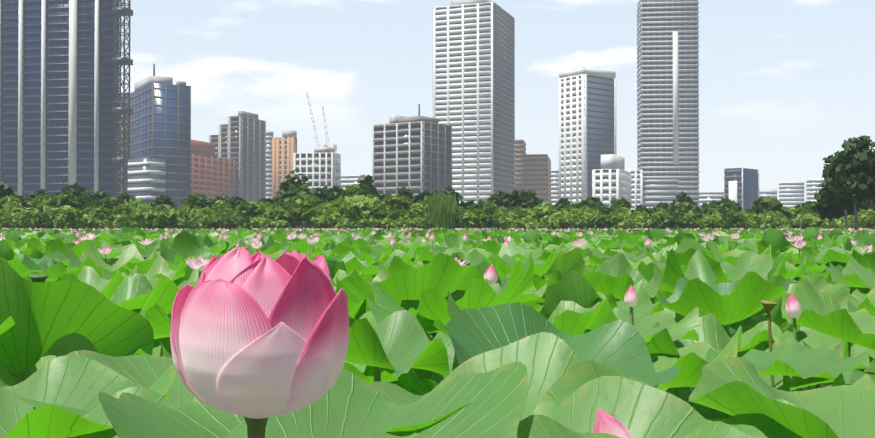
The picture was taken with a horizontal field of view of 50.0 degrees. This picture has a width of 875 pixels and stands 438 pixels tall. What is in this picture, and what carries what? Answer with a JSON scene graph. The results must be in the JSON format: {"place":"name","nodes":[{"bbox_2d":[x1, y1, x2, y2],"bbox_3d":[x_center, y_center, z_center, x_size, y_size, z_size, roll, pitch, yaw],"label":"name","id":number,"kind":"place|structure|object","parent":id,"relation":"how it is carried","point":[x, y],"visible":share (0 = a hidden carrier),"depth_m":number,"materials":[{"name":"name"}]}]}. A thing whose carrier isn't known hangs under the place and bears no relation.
{"place":"outdoors","nodes":[
{"label":"outdoors","id":0,"kind":"place"},
{"bbox_2d":[0,227,872,437],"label":"lotus flowers","id":1,"kind":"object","parent":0,"point":[606,422],"depth_m":11.91,"materials":[{"name":"pink plant"}]},
{"bbox_2d":[0,225,874,242],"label":"lotus leaves","id":2,"kind":"object","parent":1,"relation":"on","point":[809,233],"visible":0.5,"depth_m":30.65,"materials":[{"name":"green plant"}]},
{"bbox_2d":[6,227,874,231],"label":"lotus leaves","id":3,"kind":"object","parent":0,"point":[424,229],"depth_m":132.31,"materials":[{"name":"green plant"}]},
{"bbox_2d":[119,0,874,201],"label":"sky","id":4,"kind":"structure","parent":0,"point":[783,84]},
{"bbox_2d":[421,332,851,418],"bbox_3d":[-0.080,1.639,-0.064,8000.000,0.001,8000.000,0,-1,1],"label":"pond water","id":5,"kind":"structure","parent":0,"point":[803,389],"depth_m":9.78,"materials":[{"name":"green liquid"}]},
{"bbox_2d":[170,246,348,437],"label":"lotus flower","id":6,"kind":"object","parent":5,"relation":"on","point":[259,335],"depth_m":0.94,"materials":[{"name":"pink plant"}]},
{"bbox_2d":[0,248,874,437],"bbox_3d":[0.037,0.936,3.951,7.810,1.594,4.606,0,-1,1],"label":"lotus leaves","id":7,"kind":"object","parent":5,"relation":"on","point":[680,332],"visible":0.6,"depth_m":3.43,"materials":[{"name":"green plant"}]},
{"bbox_2d":[78,237,800,390],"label":"lotus flower stems","id":8,"kind":"object","parent":5,"relation":"in","point":[632,323],"depth_m":2.93,"materials":[{"name":"plant"}]},
{"bbox_2d":[0,224,874,306],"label":"lotus leaves","id":9,"kind":"object","parent":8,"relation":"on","point":[838,259],"visible":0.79,"depth_m":9.70,"materials":[{"name":"green plant"}]},
{"bbox_2d":[389,277,874,419],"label":"lotus leaves","id":10,"kind":"object","parent":5,"relation":"on","point":[705,412],"depth_m":4.73,"materials":[{"name":"green plant"}]},
{"bbox_2d":[760,300,776,387],"bbox_3d":[1.116,0.973,3.121,0.079,1.402,0.054,0,-1,-10],"label":"seed pod","id":11,"kind":"object","parent":5,"relation":"on","point":[768,306],"visible":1,"depth_m":3.12,"materials":[{"name":"green plant"}]},
{"bbox_3d":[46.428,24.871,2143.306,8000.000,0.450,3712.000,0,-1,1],"label":"park ground","id":12,"kind":"structure","parent":0,"visible":0},
{"bbox_2d":[0,211,19,228],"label":"shrub","id":13,"kind":"object","parent":12,"relation":"on","point":[5,218],"visible":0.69,"depth_m":292.13,"materials":[{"name":"green plant"}]},
{"bbox_2d":[0,182,20,228],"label":"tree","id":14,"kind":"object","parent":12,"relation":"on","point":[5,189],"visible":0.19,"depth_m":324.00,"materials":[{"name":"green plant"}]},
{"bbox_2d":[0,194,27,211],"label":"tree","id":15,"kind":"object","parent":12,"relation":"on","point":[8,201],"visible":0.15,"depth_m":308.36,"materials":[{"name":"green plant"}]},
{"bbox_2d":[8,210,38,229],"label":"shrub","id":16,"kind":"object","parent":12,"relation":"on","point":[22,215],"visible":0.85,"depth_m":293.20,"materials":[{"name":"green plant"}]},
{"bbox_2d":[26,194,51,210],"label":"tree","id":17,"kind":"object","parent":12,"relation":"on","point":[37,202],"visible":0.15,"depth_m":311.22,"materials":[{"name":"green plant"}]},
{"bbox_2d":[31,211,57,228],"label":"shrub","id":18,"kind":"object","parent":12,"relation":"on","point":[41,220],"visible":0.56,"depth_m":292.79,"materials":[{"name":"green plant"}]},
{"bbox_2d":[40,205,60,228],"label":"bush","id":19,"kind":"object","parent":12,"relation":"on","point":[54,211],"visible":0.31,"depth_m":296.52,"materials":[{"name":"green plant"}]},
{"bbox_2d":[0,0,119,229],"bbox_3d":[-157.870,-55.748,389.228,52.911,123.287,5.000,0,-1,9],"label":"skyscraper","id":20,"kind":"structure","parent":12,"relation":"on","point":[56,95],"depth_m":387.33,"materials":[{"name":"blue glass"}]},
{"bbox_2d":[43,193,88,228],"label":"tree","id":21,"kind":"object","parent":12,"relation":"on","point":[59,201],"visible":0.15,"depth_m":307.39,"materials":[{"name":"green plant"}]},
{"bbox_2d":[53,205,84,229],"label":"bush","id":22,"kind":"object","parent":12,"relation":"on","point":[66,212],"visible":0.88,"depth_m":291.59,"materials":[{"name":"green plant"}]},
{"bbox_2d":[61,183,94,198],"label":"tree","id":23,"kind":"object","parent":12,"relation":"on","point":[75,189],"visible":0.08,"depth_m":342.07,"materials":[{"name":"green plant"}]},
{"bbox_2d":[73,212,101,228],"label":"shrub","id":24,"kind":"object","parent":12,"relation":"on","point":[87,219],"visible":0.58,"depth_m":291.17,"materials":[{"name":"green plant"}]},
{"bbox_2d":[73,205,112,229],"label":"bush","id":25,"kind":"object","parent":12,"relation":"on","point":[102,214],"visible":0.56,"depth_m":295.34,"materials":[{"name":"green plant"}]},
{"bbox_2d":[83,199,113,210],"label":"tree","id":26,"kind":"object","parent":12,"relation":"on","point":[101,203],"visible":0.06,"depth_m":307.23,"materials":[{"name":"green plant"}]},
{"bbox_2d":[109,210,131,228],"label":"shrub","id":27,"kind":"object","parent":12,"relation":"on","point":[122,220],"visible":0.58,"depth_m":291.62,"materials":[{"name":"green plant"}]},
{"bbox_2d":[111,0,132,200],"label":"lattice tower","id":28,"kind":"structure","parent":12,"relation":"on","point":[124,60],"depth_m":375.35,"materials":[{"name":"grey metal"}]},
{"bbox_2d":[110,203,135,225],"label":"bush","id":29,"kind":"object","parent":12,"relation":"on","point":[118,209],"visible":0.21,"depth_m":296.85,"materials":[{"name":"green plant"}]},
{"bbox_2d":[121,93,127,198],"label":"lattice tower","id":30,"kind":"structure","parent":12,"relation":"on","point":[126,125],"depth_m":474.04,"materials":[{"name":"metal"}]},
{"bbox_2d":[128,205,159,227],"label":"bush","id":31,"kind":"object","parent":12,"relation":"on","point":[140,213],"visible":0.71,"depth_m":291.58,"materials":[{"name":"green plant"}]},
{"bbox_2d":[128,158,164,229],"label":"building","id":32,"kind":"structure","parent":12,"relation":"on","point":[146,180],"depth_m":365.51,"materials":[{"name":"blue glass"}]},
{"bbox_2d":[127,64,190,208],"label":"office building","id":33,"kind":"structure","parent":12,"relation":"on","point":[160,121],"depth_m":439.87,"materials":[{"name":"blue glass"}]},
{"bbox_2d":[149,208,177,228],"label":"bush","id":34,"kind":"object","parent":12,"relation":"on","point":[168,216],"visible":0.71,"depth_m":290.74,"materials":[{"name":"green plant"}]},
{"bbox_2d":[175,205,200,220],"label":"bush","id":35,"kind":"object","parent":12,"relation":"on","point":[186,213],"visible":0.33,"depth_m":306.24,"materials":[{"name":"green plant"}]},
{"bbox_2d":[180,193,209,208],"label":"tree","id":36,"kind":"object","parent":12,"relation":"on","point":[195,199],"visible":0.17,"depth_m":315.45,"materials":[{"name":"green plant"}]},
{"bbox_2d":[192,207,214,226],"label":"bush","id":37,"kind":"object","parent":12,"relation":"on","point":[200,213],"visible":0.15,"depth_m":295.43,"materials":[{"name":"green plant"}]},
{"bbox_2d":[193,214,220,229],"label":"shrub","id":38,"kind":"object","parent":12,"relation":"on","point":[202,223],"visible":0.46,"depth_m":290.59,"materials":[{"name":"green plant"}]},
{"bbox_2d":[191,139,234,199],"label":"brick apartment","id":39,"kind":"structure","parent":12,"relation":"on","point":[212,176],"depth_m":538.53,"materials":[{"name":"red brick"}]},
{"bbox_2d":[219,124,227,158],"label":"building","id":40,"kind":"structure","parent":12,"relation":"on","point":[223,140],"depth_m":567.51,"materials":[{"name":"blue concrete"}]},
{"bbox_2d":[212,200,234,213],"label":"tree","id":41,"kind":"object","parent":12,"relation":"on","point":[220,206],"visible":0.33,"depth_m":302.18,"materials":[{"name":"green plant"}]},
{"bbox_2d":[210,211,239,228],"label":"bush","id":42,"kind":"object","parent":12,"relation":"on","point":[221,214],"visible":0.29,"depth_m":293.69,"materials":[{"name":"green plant"}]},
{"bbox_2d":[210,216,243,229],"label":"shrub","id":43,"kind":"object","parent":12,"relation":"on","point":[230,223],"visible":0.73,"depth_m":290.38,"materials":[{"name":"green plant"}]},
{"bbox_2d":[228,111,265,228],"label":"building","id":44,"kind":"structure","parent":12,"relation":"on","point":[247,142],"depth_m":571.18,"materials":[{"name":"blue concrete"}]},
{"bbox_2d":[233,201,265,228],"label":"tree","id":45,"kind":"object","parent":12,"relation":"on","point":[246,209],"visible":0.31,"depth_m":299.36,"materials":[{"name":"green plant"}]},
{"bbox_2d":[249,216,273,229],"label":"shrub","id":46,"kind":"object","parent":12,"relation":"on","point":[259,222],"visible":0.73,"depth_m":290.85,"materials":[{"name":"green plant"}]},
{"bbox_2d":[266,131,273,198],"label":"building","id":47,"kind":"structure","parent":12,"relation":"on","point":[269,135],"depth_m":643.31,"materials":[{"name":"white concrete"}]},
{"bbox_2d":[262,203,288,223],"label":"tree","id":48,"kind":"object","parent":12,"relation":"on","point":[273,212],"visible":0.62,"depth_m":295.81,"materials":[{"name":"green plant"}]},
{"bbox_2d":[272,130,296,228],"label":"building","id":49,"kind":"structure","parent":12,"relation":"on","point":[284,147],"depth_m":603.40,"materials":[{"name":"orange concrete"}]},
{"bbox_2d":[269,167,308,228],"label":"tree","id":50,"kind":"object","parent":12,"relation":"on","point":[284,191],"visible":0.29,"depth_m":338.47,"materials":[{"name":"green plant"}]},
{"bbox_2d":[282,198,312,228],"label":"bush","id":51,"kind":"object","parent":12,"relation":"on","point":[293,210],"visible":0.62,"depth_m":292.37,"materials":[{"name":"green plant"}]},
{"bbox_2d":[292,213,317,228],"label":"shrub","id":52,"kind":"object","parent":12,"relation":"on","point":[304,222],"visible":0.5,"depth_m":291.65,"materials":[{"name":"green plant"}]},
{"bbox_2d":[294,193,321,208],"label":"tree","id":53,"kind":"object","parent":12,"relation":"on","point":[313,200],"visible":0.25,"depth_m":300.12,"materials":[{"name":"green plant"}]},
{"bbox_2d":[293,147,340,229],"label":"office building","id":54,"kind":"structure","parent":12,"relation":"on","point":[319,167],"depth_m":473.41,"materials":[{"name":"white concrete"}]},
{"bbox_2d":[301,202,344,228],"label":"tree","id":55,"kind":"object","parent":12,"relation":"on","point":[334,212],"visible":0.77,"depth_m":291.85,"materials":[{"name":"green plant"}]},
{"bbox_2d":[308,185,344,229],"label":"tree","id":56,"kind":"object","parent":12,"relation":"on","point":[324,194],"visible":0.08,"depth_m":318.73,"materials":[{"name":"green plant"}]},
{"bbox_2d":[341,175,371,229],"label":"building","id":57,"kind":"structure","parent":12,"relation":"on","point":[348,180],"depth_m":654.10,"materials":[{"name":"white glass"}]},
{"bbox_2d":[342,183,373,197],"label":"tree","id":58,"kind":"object","parent":12,"relation":"on","point":[349,191],"visible":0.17,"depth_m":315.03,"materials":[{"name":"green plant"}]},
{"bbox_2d":[331,195,385,229],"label":"tree","id":59,"kind":"object","parent":12,"relation":"on","point":[354,207],"visible":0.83,"depth_m":295.87,"materials":[{"name":"green plant"}]},
{"bbox_2d":[354,210,377,228],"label":"shrub","id":60,"kind":"object","parent":12,"relation":"on","point":[364,222],"visible":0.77,"depth_m":290.98,"materials":[{"name":"green plant"}]},
{"bbox_2d":[351,175,384,200],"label":"tree","id":61,"kind":"object","parent":12,"relation":"on","point":[366,182],"visible":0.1,"depth_m":334.69,"materials":[{"name":"green plant"}]},
{"bbox_2d":[373,206,403,229],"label":"tree","id":62,"kind":"object","parent":12,"relation":"on","point":[392,213],"visible":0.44,"depth_m":298.45,"materials":[{"name":"green plant"}]},
{"bbox_2d":[383,193,413,211],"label":"tree","id":63,"kind":"object","parent":12,"relation":"on","point":[402,203],"visible":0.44,"depth_m":308.31,"materials":[{"name":"green plant"}]},
{"bbox_2d":[372,104,451,229],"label":"office building","id":64,"kind":"structure","parent":12,"relation":"on","point":[413,154],"depth_m":408.37,"materials":[{"name":"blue concrete"}]},
{"bbox_2d":[398,206,429,226],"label":"tree","id":65,"kind":"object","parent":12,"relation":"on","point":[419,211],"visible":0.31,"depth_m":296.72,"materials":[{"name":"green plant"}]},
{"bbox_2d":[406,216,428,228],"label":"shrub","id":66,"kind":"object","parent":12,"relation":"on","point":[422,223],"visible":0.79,"depth_m":289.23,"materials":[{"name":"green plant"}]},
{"bbox_2d":[424,189,458,228],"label":"willow tree","id":67,"kind":"object","parent":12,"relation":"on","point":[444,209],"visible":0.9,"depth_m":286.27,"materials":[{"name":"green plant"}]},
{"bbox_2d":[433,186,474,208],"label":"tree","id":68,"kind":"object","parent":12,"relation":"on","point":[446,190],"visible":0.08,"depth_m":320.03,"materials":[{"name":"green plant"}]},
{"bbox_2d":[460,209,482,228],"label":"shrub","id":69,"kind":"object","parent":12,"relation":"on","point":[469,222],"visible":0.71,"depth_m":290.20,"materials":[{"name":"green plant"}]},
{"bbox_2d":[433,0,514,229],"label":"white tower","id":70,"kind":"structure","parent":12,"relation":"on","point":[474,74],"depth_m":566.92,"materials":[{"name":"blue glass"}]},
{"bbox_2d":[476,214,499,228],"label":"shrub","id":71,"kind":"object","parent":12,"relation":"on","point":[491,222],"visible":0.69,"depth_m":290.34,"materials":[{"name":"green plant"}]},
{"bbox_2d":[483,202,509,228],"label":"bush","id":72,"kind":"object","parent":12,"relation":"on","point":[490,208],"visible":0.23,"depth_m":311.73,"materials":[{"name":"green plant"}]},
{"bbox_2d":[486,191,511,207],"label":"tree","id":73,"kind":"object","parent":12,"relation":"on","point":[502,198],"visible":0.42,"depth_m":340.84,"materials":[{"name":"green plant"}]},
{"bbox_2d":[493,218,518,229],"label":"shrub","id":74,"kind":"object","parent":12,"relation":"on","point":[508,222],"visible":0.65,"depth_m":290.72,"materials":[{"name":"green plant"}]},
{"bbox_2d":[515,140,525,190],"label":"building","id":75,"kind":"structure","parent":12,"relation":"on","point":[520,148],"depth_m":639.67,"materials":[{"name":"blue concrete"}]},
{"bbox_2d":[507,189,538,211],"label":"tree","id":76,"kind":"object","parent":12,"relation":"on","point":[524,198],"visible":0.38,"depth_m":317.56,"materials":[{"name":"green plant"}]},
{"bbox_2d":[513,217,544,229],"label":"shrub","id":77,"kind":"object","parent":12,"relation":"on","point":[532,222],"visible":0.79,"depth_m":288.46,"materials":[{"name":"green plant"}]},
{"bbox_2d":[524,154,550,202],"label":"building","id":78,"kind":"structure","parent":12,"relation":"on","point":[537,173],"depth_m":620.08,"materials":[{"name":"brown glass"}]},
{"bbox_2d":[526,201,557,220],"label":"tree","id":79,"kind":"object","parent":12,"relation":"on","point":[539,211],"visible":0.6,"depth_m":297.57,"materials":[{"name":"green plant"}]},
{"bbox_2d":[551,170,558,204],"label":"building","id":80,"kind":"structure","parent":12,"relation":"on","point":[554,187],"depth_m":698.85,"materials":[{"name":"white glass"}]},
{"bbox_2d":[539,209,570,228],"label":"tree","id":81,"kind":"object","parent":12,"relation":"on","point":[559,217],"visible":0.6,"depth_m":289.73,"materials":[{"name":"green plant"}]},
{"bbox_2d":[564,212,587,229],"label":"shrub","id":82,"kind":"object","parent":12,"relation":"on","point":[576,222],"visible":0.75,"depth_m":286.51,"materials":[{"name":"green plant"}]},
{"bbox_2d":[569,207,601,228],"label":"tree","id":83,"kind":"object","parent":12,"relation":"on","point":[581,212],"visible":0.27,"depth_m":292.24,"materials":[{"name":"green plant"}]},
{"bbox_2d":[559,67,616,229],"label":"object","id":84,"kind":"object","parent":12,"relation":"on","point":[587,117],"visible":0.73,"depth_m":525.62,"materials":[{"name":"white"}]},
{"bbox_2d":[592,213,616,229],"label":"shrub","id":85,"kind":"object","parent":12,"relation":"on","point":[603,219],"visible":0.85,"depth_m":288.10,"materials":[{"name":"green plant"}]},
{"bbox_2d":[592,154,630,209],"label":"building","id":86,"kind":"structure","parent":12,"relation":"on","point":[611,179],"depth_m":431.89,"materials":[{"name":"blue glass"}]},
{"bbox_2d":[608,213,635,229],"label":"shrub","id":87,"kind":"object","parent":12,"relation":"on","point":[624,223],"visible":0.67,"depth_m":287.47,"materials":[{"name":"green plant"}]},
{"bbox_2d":[628,170,642,209],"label":"building","id":88,"kind":"structure","parent":12,"relation":"on","point":[636,187],"depth_m":597.96,"materials":[{"name":"blue concrete"}]},
{"bbox_2d":[643,180,677,208],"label":"building","id":89,"kind":"structure","parent":12,"relation":"on","point":[655,192],"depth_m":597.91,"materials":[{"name":"blue glass"}]},
{"bbox_2d":[650,210,670,228],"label":"shrub","id":90,"kind":"object","parent":12,"relation":"on","point":[657,218],"visible":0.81,"depth_m":288.38,"materials":[{"name":"green plant"}]},
{"bbox_2d":[637,0,698,206],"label":"skyscraper","id":91,"kind":"structure","parent":12,"relation":"on","point":[667,93],"depth_m":638.70,"materials":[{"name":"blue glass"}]},
{"bbox_2d":[664,211,689,228],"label":"shrub","id":92,"kind":"object","parent":12,"relation":"on","point":[675,218],"visible":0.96,"depth_m":286.48,"materials":[{"name":"green plant"}]},
{"bbox_2d":[667,201,691,215],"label":"tree","id":93,"kind":"object","parent":12,"relation":"on","point":[678,206],"visible":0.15,"depth_m":311.45,"materials":[{"name":"green plant"}]},
{"bbox_2d":[683,211,714,229],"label":"bush","id":94,"kind":"object","parent":12,"relation":"on","point":[691,224],"visible":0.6,"depth_m":287.74,"materials":[{"name":"green plant"}]},
{"bbox_2d":[696,202,724,214],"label":"tree","id":95,"kind":"object","parent":12,"relation":"on","point":[706,209],"visible":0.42,"depth_m":305.50,"materials":[{"name":"green plant"}]},
{"bbox_2d":[699,192,723,206],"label":"building","id":96,"kind":"structure","parent":12,"relation":"on","point":[705,197],"depth_m":697.44,"materials":[{"name":"white glass"}]},
{"bbox_2d":[700,213,724,229],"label":"shrub","id":97,"kind":"object","parent":12,"relation":"on","point":[714,220],"visible":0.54,"depth_m":287.39,"materials":[{"name":"green plant"}]},
{"bbox_2d":[708,197,737,212],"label":"tree","id":98,"kind":"object","parent":12,"relation":"on","point":[726,205],"visible":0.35,"depth_m":315.98,"materials":[{"name":"green plant"}]},
{"bbox_2d":[721,210,749,229],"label":"shrub","id":99,"kind":"object","parent":12,"relation":"on","point":[734,219],"visible":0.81,"depth_m":286.71,"materials":[{"name":"green plant"}]},
{"bbox_2d":[724,168,758,209],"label":"building","id":100,"kind":"structure","parent":12,"relation":"on","point":[741,186],"depth_m":521.06,"materials":[{"name":"blue glass"}]},
{"bbox_2d":[740,196,792,218],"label":"tree","id":101,"kind":"object","parent":12,"relation":"on","point":[760,204],"visible":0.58,"depth_m":302.45,"materials":[{"name":"green plant"}]},
{"bbox_2d":[751,209,781,229],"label":"shrub","id":102,"kind":"object","parent":12,"relation":"on","point":[767,220],"visible":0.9,"depth_m":286.49,"materials":[{"name":"green plant"}]},
{"bbox_2d":[779,182,804,208],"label":"building","id":103,"kind":"structure","parent":12,"relation":"on","point":[791,195],"depth_m":755.42,"materials":[{"name":"white glass"}]},
{"bbox_2d":[793,211,818,228],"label":"bush","id":104,"kind":"object","parent":12,"relation":"on","point":[807,216],"visible":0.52,"depth_m":289.31,"materials":[{"name":"green plant"}]},
{"bbox_2d":[806,179,823,202],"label":"building","id":105,"kind":"structure","parent":12,"relation":"on","point":[812,185],"depth_m":715.54,"materials":[{"name":"white glass"}]},
{"bbox_2d":[814,190,864,227],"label":"tall dark tree","id":106,"kind":"object","parent":12,"relation":"on","point":[825,209],"visible":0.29,"depth_m":238.21,"materials":[{"name":"green plant"}]},
{"bbox_2d":[817,135,874,229],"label":"tall dark tree","id":107,"kind":"object","parent":12,"relation":"on","point":[848,173],"visible":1,"depth_m":219.26,"materials":[{"name":"green plant"}]},
{"bbox_2d":[845,209,874,228],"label":"shrub","id":108,"kind":"object","parent":12,"relation":"on","point":[865,219],"visible":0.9,"depth_m":286.40,"materials":[{"name":"green plant"}]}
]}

